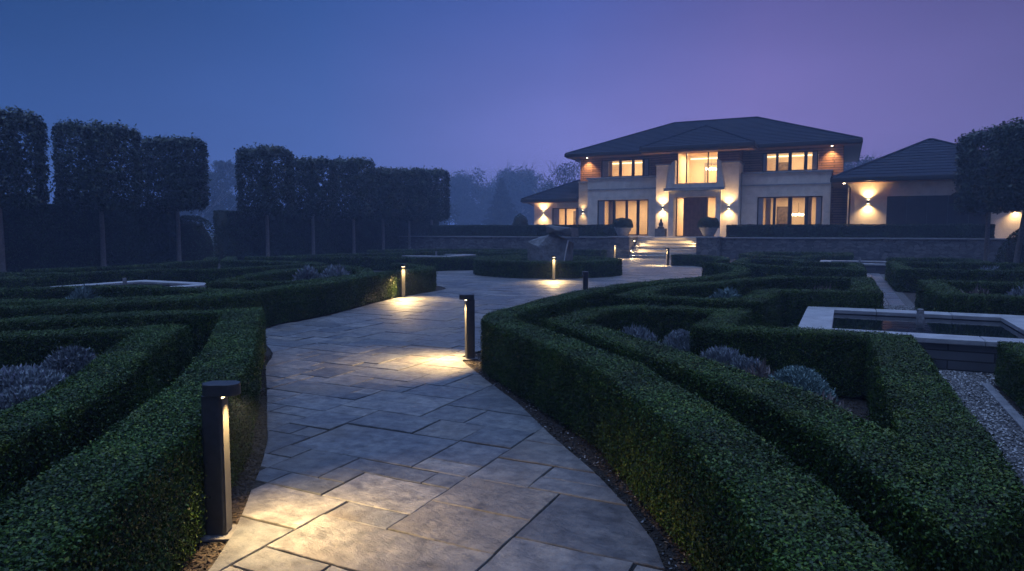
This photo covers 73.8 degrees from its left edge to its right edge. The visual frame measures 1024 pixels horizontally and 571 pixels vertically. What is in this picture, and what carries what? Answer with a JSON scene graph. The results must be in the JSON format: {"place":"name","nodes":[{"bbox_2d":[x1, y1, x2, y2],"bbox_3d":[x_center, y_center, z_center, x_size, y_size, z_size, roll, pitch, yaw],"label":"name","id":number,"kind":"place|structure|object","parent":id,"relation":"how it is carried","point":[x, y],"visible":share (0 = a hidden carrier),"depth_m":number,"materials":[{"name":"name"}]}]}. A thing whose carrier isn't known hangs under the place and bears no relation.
{"place":"outdoors","nodes":[
{"label":"outdoors","id":0,"kind":"place"},
{"bbox_2d":[415,165,451,224],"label":"clipped tree","id":1,"kind":"object","parent":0,"point":[436,213],"visible":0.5,"depth_m":49.15,"materials":[{"name":"green plant"}]},
{"bbox_2d":[208,258,702,570],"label":"flagstone path","id":2,"kind":"structure","parent":0,"point":[351,366],"depth_m":4.67,"materials":[{"name":"grey stone"}]},
{"bbox_2d":[400,264,405,296],"bbox_3d":[-2.591,-0.109,16.239,0.180,0.815,0.220,-2,5,-23],"label":"bollard light","id":3,"kind":"object","parent":2,"relation":"on","point":[402,271],"visible":0.9,"depth_m":16.21,"materials":[{"name":"metal"}]},
{"bbox_2d":[473,256,622,278],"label":"box hedge","id":4,"kind":"object","parent":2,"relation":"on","point":[489,266],"visible":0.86,"depth_m":22.84,"materials":[{"name":"green plant"}]},
{"bbox_2d":[496,256,600,262],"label":"box hedge","id":5,"kind":"object","parent":2,"relation":"on","point":[524,258],"visible":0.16,"depth_m":25.86,"materials":[{"name":"green plant"}]},
{"bbox_2d":[528,225,578,260],"bbox_3d":[1.489,-1.297,25.056,1.820,1.818,1.066,2,5,26],"label":"boulder sculpture","id":6,"kind":"object","parent":2,"relation":"on","point":[545,248],"visible":0.78,"depth_m":24.67,"materials":[{"name":"stone"}]},
{"bbox_2d":[582,271,588,288],"bbox_3d":[1.413,0.138,13.172,0.180,0.815,0.220,0,5,-1],"label":"bollard light","id":7,"kind":"object","parent":2,"relation":"on","point":[585,274],"visible":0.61,"depth_m":13.08,"materials":[{"name":"metal"}]},
{"bbox_2d":[0,0,1023,231],"label":"sky","id":8,"kind":"structure","parent":0,"point":[456,85],"materials":[{"name":"blue"}]},
{"bbox_2d":[512,213,527,224],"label":"field bush","id":9,"kind":"object","parent":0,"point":[520,220],"visible":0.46,"depth_m":51.56,"materials":[{"name":"plant"}]},
{"bbox_2d":[182,259,1023,570],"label":"garden soil","id":10,"kind":"structure","parent":0,"point":[846,405],"depth_m":4.91,"materials":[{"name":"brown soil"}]},
{"bbox_2d":[0,384,49,412],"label":"lavender plant","id":11,"kind":"object","parent":10,"relation":"on","point":[9,396],"visible":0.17,"depth_m":5.27,"materials":[{"name":"purple plant"}]},
{"bbox_2d":[0,105,53,271],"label":"clipped tree","id":12,"kind":"object","parent":10,"relation":"on","point":[14,164],"visible":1,"depth_m":24.30,"materials":[{"name":"green plant"}]},
{"bbox_2d":[0,274,56,291],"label":"box hedge","id":13,"kind":"object","parent":10,"relation":"on","point":[18,281],"visible":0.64,"depth_m":16.04,"materials":[{"name":"green plant"}]},
{"bbox_2d":[0,363,68,393],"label":"lavender plant","id":14,"kind":"object","parent":10,"relation":"on","point":[34,375],"visible":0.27,"depth_m":5.72,"materials":[{"name":"purple plant"}]},
{"bbox_2d":[40,344,100,378],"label":"lavender plant","id":15,"kind":"object","parent":10,"relation":"on","point":[66,360],"visible":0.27,"depth_m":6.46,"materials":[{"name":"purple plant"}]},
{"bbox_2d":[66,284,101,299],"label":"lavender plant","id":16,"kind":"object","parent":10,"relation":"on","point":[83,292],"visible":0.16,"depth_m":11.51,"materials":[{"name":"plant"}]},
{"bbox_2d":[2,203,175,272],"bbox_3d":[-21.401,-1.506,21.569,1.259,2.792,24.383,2,5,26],"label":"tall hedge","id":17,"kind":"object","parent":10,"relation":"on","point":[54,236],"visible":0.67,"depth_m":28.01,"materials":[{"name":"green plant"}]},
{"bbox_2d":[0,323,193,516],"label":"box hedge","id":18,"kind":"object","parent":10,"relation":"on","point":[126,372],"visible":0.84,"depth_m":4.67,"materials":[{"name":"green plant"}]},
{"bbox_2d":[47,116,147,267],"bbox_3d":[-16.791,-3.649,27.744,3.375,6.111,3.495,2,5,26],"label":"clipped tree","id":19,"kind":"object","parent":10,"relation":"on","point":[100,184],"visible":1,"depth_m":26.81,"materials":[{"name":"green plant"}]},
{"bbox_2d":[22,256,218,273],"bbox_3d":[-12.467,-0.603,24.047,2.006,0.564,9.747,1,5,7],"label":"box hedge","id":20,"kind":"object","parent":10,"relation":"on","point":[206,262],"visible":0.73,"depth_m":22.39,"materials":[{"name":"green plant"}]},
{"bbox_2d":[0,283,245,305],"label":"box hedge","id":21,"kind":"object","parent":10,"relation":"on","point":[32,295],"visible":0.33,"depth_m":12.29,"materials":[{"name":"green plant"}]},
{"bbox_2d":[49,280,205,290],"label":"garden pool","id":22,"kind":"structure","parent":10,"relation":"on","point":[172,283],"depth_m":17.07,"materials":[{"name":"stone"}]},
{"bbox_2d":[0,304,269,570],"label":"box hedge","id":23,"kind":"object","parent":10,"relation":"on","point":[133,499],"visible":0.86,"depth_m":3.13,"materials":[{"name":"green plant"}]},
{"bbox_2d":[0,261,325,285],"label":"box hedge","id":24,"kind":"object","parent":10,"relation":"on","point":[168,274],"visible":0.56,"depth_m":19.64,"materials":[{"name":"green plant"}]},
{"bbox_2d":[141,132,211,261],"bbox_3d":[-15.189,-3.848,30.939,3.039,5.993,2.931,2,5,26],"label":"clipped tree","id":25,"kind":"object","parent":10,"relation":"on","point":[176,195],"visible":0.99,"depth_m":30.10,"materials":[{"name":"green plant"}]},
{"bbox_2d":[164,215,220,262],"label":"topiary bush","id":26,"kind":"object","parent":10,"relation":"on","point":[196,242],"visible":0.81,"depth_m":31.79,"materials":[{"name":"green plant"}]},
{"bbox_2d":[0,262,437,326],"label":"box hedge","id":27,"kind":"object","parent":10,"relation":"on","point":[283,304],"visible":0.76,"depth_m":11.94,"materials":[{"name":"green plant"}]},
{"bbox_2d":[172,355,271,570],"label":"bark mulch","id":28,"kind":"object","parent":10,"relation":"on","point":[241,501],"visible":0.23,"depth_m":4.33,"materials":[{"name":"brown wood"}]},
{"bbox_2d":[198,380,240,541],"bbox_3d":[-1.528,0.912,3.583,0.220,0.815,0.180,0,5,-3],"label":"bollard light","id":29,"kind":"object","parent":28,"relation":"on","point":[220,527],"visible":0.89,"depth_m":3.54,"materials":[{"name":"metal"}]},
{"bbox_2d":[220,256,303,267],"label":"box hedge","id":30,"kind":"object","parent":10,"relation":"on","point":[229,261],"visible":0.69,"depth_m":25.22,"materials":[{"name":"green plant"}]},
{"bbox_2d":[232,142,296,256],"bbox_3d":[-12.890,-4.300,35.777,3.095,6.116,3.200,2,5,26],"label":"clipped tree","id":31,"kind":"object","parent":10,"relation":"on","point":[266,205],"visible":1,"depth_m":34.85,"materials":[{"name":"green plant"}]},
{"bbox_2d":[205,264,373,289],"bbox_3d":[-4.753,-0.081,16.985,3.079,0.649,7.021,0,5,1],"label":"box hedge","id":32,"kind":"object","parent":10,"relation":"on","point":[270,278],"visible":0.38,"depth_m":15.15,"materials":[{"name":"green plant"}]},
{"bbox_2d":[292,265,320,280],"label":"lavender plant","id":33,"kind":"object","parent":10,"relation":"on","point":[308,272],"visible":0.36,"depth_m":17.52,"materials":[{"name":"purple plant"}]},
{"bbox_2d":[284,155,340,254],"bbox_3d":[-11.416,-4.425,38.835,3.140,5.874,3.199,2,5,26],"label":"clipped tree","id":34,"kind":"object","parent":10,"relation":"on","point":[312,205],"visible":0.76,"depth_m":37.94,"materials":[{"name":"green plant"}]},
{"bbox_2d":[212,210,438,259],"bbox_3d":[-10.487,-3.286,43.985,1.251,2.743,20.410,2,5,26],"label":"tall hedge","id":35,"kind":"object","parent":10,"relation":"on","point":[239,236],"visible":0.6,"depth_m":39.41,"materials":[{"name":"green plant"}]},
{"bbox_2d":[318,263,349,277],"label":"lavender plant","id":36,"kind":"object","parent":10,"relation":"on","point":[339,269],"visible":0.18,"depth_m":17.36,"materials":[{"name":"purple plant"}]},
{"bbox_2d":[327,155,378,253],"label":"clipped tree","id":37,"kind":"object","parent":10,"relation":"on","point":[350,177],"visible":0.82,"depth_m":41.12,"materials":[{"name":"green plant"}]},
{"bbox_2d":[244,254,524,270],"bbox_3d":[-4.922,-0.940,27.878,11.764,0.614,3.106,-1,5,-12],"label":"box hedge","id":38,"kind":"object","parent":10,"relation":"on","point":[441,263],"visible":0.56,"depth_m":27.46,"materials":[{"name":"green plant"}]},
{"bbox_2d":[363,166,405,249],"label":"clipped tree","id":39,"kind":"object","parent":10,"relation":"on","point":[389,192],"visible":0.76,"depth_m":43.89,"materials":[{"name":"green plant"}]},
{"bbox_2d":[278,249,527,256],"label":"box hedge","id":40,"kind":"object","parent":10,"relation":"on","point":[422,253],"visible":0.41,"depth_m":34.62,"materials":[{"name":"green plant"}]},
{"bbox_2d":[391,166,429,248],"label":"clipped tree","id":41,"kind":"object","parent":10,"relation":"on","point":[413,212],"visible":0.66,"depth_m":46.55,"materials":[{"name":"green plant"}]},
{"bbox_2d":[401,254,475,257],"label":"garden pool","id":42,"kind":"structure","parent":10,"relation":"on","point":[455,255],"depth_m":34.41,"materials":[{"name":"stone"}]},
{"bbox_2d":[228,296,664,570],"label":"path bedding","id":43,"kind":"object","parent":10,"relation":"on","point":[257,484],"visible":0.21,"depth_m":4.54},
{"bbox_2d":[367,248,606,256],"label":"box hedge","id":44,"kind":"object","parent":10,"relation":"on","point":[589,252],"visible":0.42,"depth_m":39.44,"materials":[{"name":"green plant"}]},
{"bbox_2d":[476,251,527,255],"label":"box hedge","id":45,"kind":"object","parent":10,"relation":"on","point":[491,253],"visible":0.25,"depth_m":34.68,"materials":[{"name":"green plant"}]},
{"bbox_2d":[467,354,696,570],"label":"leaf mulch","id":46,"kind":"object","parent":10,"relation":"on","point":[657,523],"visible":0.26,"depth_m":4.65,"materials":[{"name":"brown plant"}]},
{"bbox_2d":[459,294,477,360],"bbox_3d":[-0.546,0.515,8.501,0.220,0.815,0.180,-1,5,-18],"label":"bollard light","id":47,"kind":"object","parent":46,"relation":"on","point":[469,299],"visible":0.94,"depth_m":8.46,"materials":[{"name":"metal"}]},
{"bbox_2d":[607,236,637,257],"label":"stone pier","id":48,"kind":"structure","parent":10,"relation":"on","point":[625,245],"depth_m":39.84,"materials":[{"name":"grey stone"}]},
{"bbox_2d":[612,217,632,235],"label":"stone planter","id":49,"kind":"object","parent":48,"relation":"on","point":[622,226],"visible":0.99,"depth_m":40.45,"materials":[{"name":"grey stone"}]},
{"bbox_2d":[620,323,659,343],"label":"lavender plant","id":50,"kind":"object","parent":10,"relation":"on","point":[641,332],"visible":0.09,"depth_m":8.02,"materials":[{"name":"purple plant"}]},
{"bbox_2d":[660,328,691,352],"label":"lavender plant","id":51,"kind":"object","parent":10,"relation":"on","point":[679,338],"visible":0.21,"depth_m":7.66,"materials":[{"name":"purple plant"}]},
{"bbox_2d":[477,262,911,570],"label":"box hedge","id":52,"kind":"object","parent":10,"relation":"on","point":[713,491],"visible":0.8,"depth_m":3.54,"materials":[{"name":"green plant"}]},
{"bbox_2d":[670,254,729,266],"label":"box hedge","id":53,"kind":"object","parent":10,"relation":"on","point":[687,260],"visible":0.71,"depth_m":30.35,"materials":[{"name":"green plant"}]},
{"bbox_2d":[696,236,722,255],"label":"stone pier","id":54,"kind":"structure","parent":10,"relation":"on","point":[708,245],"depth_m":37.70,"materials":[{"name":"grey stone"}]},
{"bbox_2d":[697,217,719,235],"bbox_3d":[11.134,-3.341,38.643,1.193,1.123,1.218,2,5,26],"label":"stone planter","id":55,"kind":"object","parent":54,"relation":"on","point":[708,226],"visible":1,"depth_m":38.27,"materials":[{"name":"grey stone"}]},
{"bbox_2d":[700,344,743,368],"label":"lavender plant","id":56,"kind":"object","parent":10,"relation":"on","point":[724,354],"visible":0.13,"depth_m":6.72,"materials":[{"name":"purple plant"}]},
{"bbox_2d":[710,286,741,297],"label":"lavender plant","id":57,"kind":"object","parent":10,"relation":"on","point":[727,292],"visible":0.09,"depth_m":12.42,"materials":[{"name":"plant"}]},
{"bbox_2d":[610,273,885,328],"bbox_3d":[4.584,0.265,12.482,3.915,0.684,6.373,2,5,26],"label":"box hedge","id":58,"kind":"object","parent":10,"relation":"on","point":[777,301],"visible":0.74,"depth_m":11.21,"materials":[{"name":"green plant"}]},
{"bbox_2d":[727,354,771,376],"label":"lavender plant","id":59,"kind":"object","parent":10,"relation":"on","point":[744,361],"visible":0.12,"depth_m":6.42,"materials":[{"name":"purple plant"}]},
{"bbox_2d":[742,357,775,380],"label":"dry perennial","id":60,"kind":"object","parent":10,"relation":"on","point":[763,373],"visible":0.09,"depth_m":5.96,"materials":[{"name":"plant"}]},
{"bbox_2d":[542,303,1023,570],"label":"box hedge","id":61,"kind":"object","parent":10,"relation":"on","point":[917,479],"visible":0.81,"depth_m":3.74,"materials":[{"name":"green plant"}]},
{"bbox_2d":[738,251,853,261],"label":"box hedge","id":62,"kind":"object","parent":10,"relation":"on","point":[816,257],"visible":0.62,"depth_m":30.67,"materials":[{"name":"green plant"}]},
{"bbox_2d":[730,257,867,279],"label":"box hedge","id":63,"kind":"object","parent":10,"relation":"on","point":[761,267],"visible":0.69,"depth_m":20.32,"materials":[{"name":"green plant"}]},
{"bbox_2d":[767,364,845,408],"bbox_3d":[2.362,0.908,5.648,0.889,0.518,0.874,2,5,26],"label":"cotton lavender","id":64,"kind":"object","parent":10,"relation":"on","point":[809,379],"visible":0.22,"depth_m":5.53,"materials":[{"name":"grey plant"}]},
{"bbox_2d":[800,389,863,431],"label":"dry perennial","id":65,"kind":"object","parent":10,"relation":"on","point":[834,399],"depth_m":5.17,"materials":[{"name":"plant"}]},
{"bbox_2d":[820,260,886,273],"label":"garden pool","id":66,"kind":"structure","parent":10,"relation":"on","point":[875,267],"depth_m":25.42,"materials":[{"name":"stone"}]},
{"bbox_2d":[867,273,904,305],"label":"paved walk","id":67,"kind":"structure","parent":10,"relation":"on","point":[891,297],"depth_m":17.78,"materials":[{"name":"grey stone"}]},
{"bbox_2d":[871,274,1023,496],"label":"gravel walk","id":68,"kind":"structure","parent":10,"relation":"on","point":[904,299],"depth_m":6.07,"materials":[{"name":"grey gravel"}]},
{"bbox_2d":[779,305,1023,480],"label":"gravel stones","id":69,"kind":"object","parent":68,"relation":"on","point":[991,412],"visible":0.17,"depth_m":6.20,"materials":[{"name":"grey gravel"}]},
{"bbox_2d":[798,306,1023,372],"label":"garden pool","id":70,"kind":"structure","parent":68,"relation":"on","point":[956,341],"depth_m":9.03,"materials":[{"name":"stone"}]},
{"bbox_2d":[916,309,924,327],"bbox_3d":[5.506,0.540,9.211,0.106,0.453,0.104,2,5,26],"label":"fountain stone","id":71,"kind":"object","parent":70,"relation":"in","point":[920,321],"visible":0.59,"depth_m":9.17,"materials":[{"name":"stone"}]},
{"bbox_2d":[981,383,1023,432],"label":"stone kerb","id":72,"kind":"structure","parent":68,"relation":"on","point":[1011,411],"depth_m":6.19,"materials":[{"name":"stone"}]},
{"bbox_2d":[884,260,1023,292],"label":"box hedge","id":73,"kind":"object","parent":10,"relation":"on","point":[903,276],"visible":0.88,"depth_m":17.74,"materials":[{"name":"green plant"}]},
{"bbox_2d":[885,257,1023,270],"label":"box hedge","id":74,"kind":"object","parent":10,"relation":"on","point":[934,259],"visible":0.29,"depth_m":26.90,"materials":[{"name":"green plant"}]},
{"bbox_2d":[914,278,1023,314],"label":"box hedge","id":75,"kind":"object","parent":10,"relation":"on","point":[936,295],"visible":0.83,"depth_m":10.63,"materials":[{"name":"green plant"}]},
{"bbox_2d":[949,126,1020,260],"bbox_3d":[20.630,-3.757,29.551,3.051,6.037,3.513,2,5,26],"label":"clipped tree","id":76,"kind":"object","parent":10,"relation":"on","point":[967,196],"visible":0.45,"depth_m":29.06,"materials":[{"name":"green plant"}]},
{"bbox_2d":[978,116,1023,262],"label":"clipped tree","id":77,"kind":"object","parent":10,"relation":"on","point":[1004,185],"visible":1,"depth_m":24.50,"materials":[{"name":"green plant"}]},
{"bbox_2d":[991,340,1023,411],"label":"box hedge","id":78,"kind":"object","parent":10,"relation":"on","point":[1009,375],"visible":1,"depth_m":6.53,"materials":[{"name":"green plant"}]},
{"bbox_2d":[1004,284,1023,295],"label":"lavender plant","id":79,"kind":"object","parent":10,"relation":"on","point":[1018,292],"visible":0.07,"depth_m":11.94,"materials":[{"name":"purple plant"}]},
{"label":"lawn","id":80,"kind":"structure","parent":0,"visible":0},
{"bbox_2d":[160,158,237,230],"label":"broadleaf tree","id":81,"kind":"object","parent":80,"relation":"on","point":[207,212],"visible":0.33,"depth_m":111.57,"materials":[{"name":"green plant"}]},
{"bbox_2d":[209,159,243,210],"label":"broadleaf tree","id":82,"kind":"object","parent":80,"relation":"on","point":[227,167],"visible":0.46,"depth_m":120.88,"materials":[{"name":"green plant"}]},
{"bbox_2d":[404,197,460,224],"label":"broadleaf tree","id":83,"kind":"object","parent":80,"relation":"on","point":[448,221],"visible":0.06,"depth_m":136.88,"materials":[{"name":"green plant"}]},
{"bbox_2d":[439,167,496,224],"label":"broadleaf tree","id":84,"kind":"object","parent":80,"relation":"on","point":[462,187],"visible":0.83,"depth_m":179.33,"materials":[{"name":"green plant"}]},
{"bbox_2d":[481,178,517,224],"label":"conifer tree","id":85,"kind":"object","parent":80,"relation":"on","point":[502,210],"visible":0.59,"depth_m":134.17,"materials":[{"name":"green plant"}]},
{"bbox_2d":[399,236,607,256],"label":"terrace wall","id":86,"kind":"structure","parent":80,"relation":"on","point":[479,242],"depth_m":45.19,"materials":[{"name":"stone"}]},
{"bbox_2d":[481,160,550,224],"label":"broadleaf tree","id":87,"kind":"object","parent":80,"relation":"on","point":[520,184],"visible":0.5,"depth_m":179.24,"materials":[{"name":"green plant"}]},
{"bbox_2d":[533,159,579,190],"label":"broadleaf tree","id":88,"kind":"object","parent":80,"relation":"on","point":[565,173],"visible":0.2,"depth_m":124.62,"materials":[{"name":"green plant"}]},
{"bbox_2d":[629,237,695,258],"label":"terrace steps","id":89,"kind":"structure","parent":80,"relation":"on","point":[649,247],"depth_m":39.47,"materials":[{"name":"stone"}]},
{"bbox_2d":[637,236,721,249],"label":"terrace","id":90,"kind":"structure","parent":80,"relation":"on","point":[654,236],"depth_m":45.57,"materials":[{"name":"stone"}]},
{"bbox_2d":[429,224,617,236],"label":"terrace hedge","id":91,"kind":"object","parent":90,"relation":"on","point":[598,230],"visible":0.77,"depth_m":44.75,"materials":[{"name":"green plant"}]},
{"bbox_2d":[655,219,666,236],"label":"garden statue","id":92,"kind":"object","parent":90,"relation":"on","point":[660,231],"visible":1,"depth_m":43.41,"materials":[{"name":"stone"}]},
{"bbox_2d":[521,116,1022,237],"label":"country house","id":93,"kind":"structure","parent":90,"relation":"on","point":[652,180],"depth_m":42.75,"materials":[{"name":"beige brick"}]},
{"bbox_2d":[552,208,578,224],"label":"window","id":94,"kind":"structure","parent":93,"relation":"in","point":[555,211],"depth_m":49.88,"materials":[{"name":"brown metal"}]},
{"bbox_2d":[608,201,612,223],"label":"curtain","id":95,"kind":"object","parent":93,"relation":"hanging from","point":[610,212],"visible":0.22,"depth_m":47.29,"materials":[{"name":"fabric"}]},
{"bbox_2d":[598,199,647,234],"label":"window","id":96,"kind":"structure","parent":93,"relation":"in","point":[601,203],"depth_m":46.37,"materials":[{"name":"brown metal"}]},
{"bbox_2d":[601,158,648,176],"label":"window","id":97,"kind":"structure","parent":93,"relation":"in","point":[645,161],"depth_m":47.20,"materials":[{"name":"clear glass"}]},
{"bbox_2d":[684,197,706,236],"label":"front door","id":98,"kind":"structure","parent":93,"relation":"in","point":[695,208],"depth_m":43.88,"materials":[{"name":"brown wood"}]},
{"bbox_2d":[677,152,718,183],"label":"window","id":99,"kind":"structure","parent":93,"relation":"in","point":[708,152],"depth_m":43.59,"materials":[{"name":"clear glass"}]},
{"bbox_2d":[765,198,770,224],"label":"curtain","id":100,"kind":"object","parent":93,"relation":"hanging from","point":[768,212],"visible":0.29,"depth_m":42.81,"materials":[{"name":"fabric"}]},
{"bbox_2d":[777,207,787,223],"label":"framed picture","id":101,"kind":"object","parent":93,"relation":"attached to","point":[782,215],"visible":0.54,"depth_m":45.99,"materials":[{"name":"brown metal"}]},
{"bbox_2d":[757,196,822,224],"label":"window","id":102,"kind":"structure","parent":93,"relation":"in","point":[819,199],"depth_m":41.81,"materials":[{"name":"brown metal"}]},
{"bbox_2d":[762,150,818,171],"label":"window","id":103,"kind":"structure","parent":93,"relation":"in","point":[815,154],"depth_m":42.50,"materials":[{"name":"clear glass"}]},
{"bbox_2d":[808,197,811,223],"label":"curtain","id":104,"kind":"object","parent":93,"relation":"hanging from","point":[809,210],"visible":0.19,"depth_m":41.77,"materials":[{"name":"fabric"}]},
{"bbox_2d":[886,195,985,225],"bbox_3d":[22.306,-3.610,35.851,4.660,2.230,0.100,2,5,26],"label":"garage door","id":105,"kind":"structure","parent":93,"relation":"in","point":[935,209],"depth_m":35.99,"materials":[{"name":"grey"}]},
{"bbox_2d":[726,223,994,237],"bbox_3d":[18.049,-2.920,36.415,12.795,0.831,1.013,2,5,26],"label":"terrace hedge","id":106,"kind":"object","parent":90,"relation":"on","point":[957,230],"visible":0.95,"depth_m":35.85,"materials":[{"name":"green plant"}]},
{"bbox_2d":[844,150,882,170],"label":"broadleaf tree","id":107,"kind":"object","parent":80,"relation":"on","point":[847,166],"visible":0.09,"depth_m":111.87,"materials":[{"name":"green plant"}]},
{"bbox_2d":[721,237,1007,262],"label":"terrace wall","id":108,"kind":"structure","parent":80,"relation":"on","point":[873,249],"depth_m":35.28,"materials":[{"name":"stone"}]},
{"bbox_2d":[994,229,1023,262],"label":"evergreen bush","id":109,"kind":"object","parent":80,"relation":"on","point":[1008,253],"visible":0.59,"depth_m":26.99,"materials":[{"name":"green plant"}]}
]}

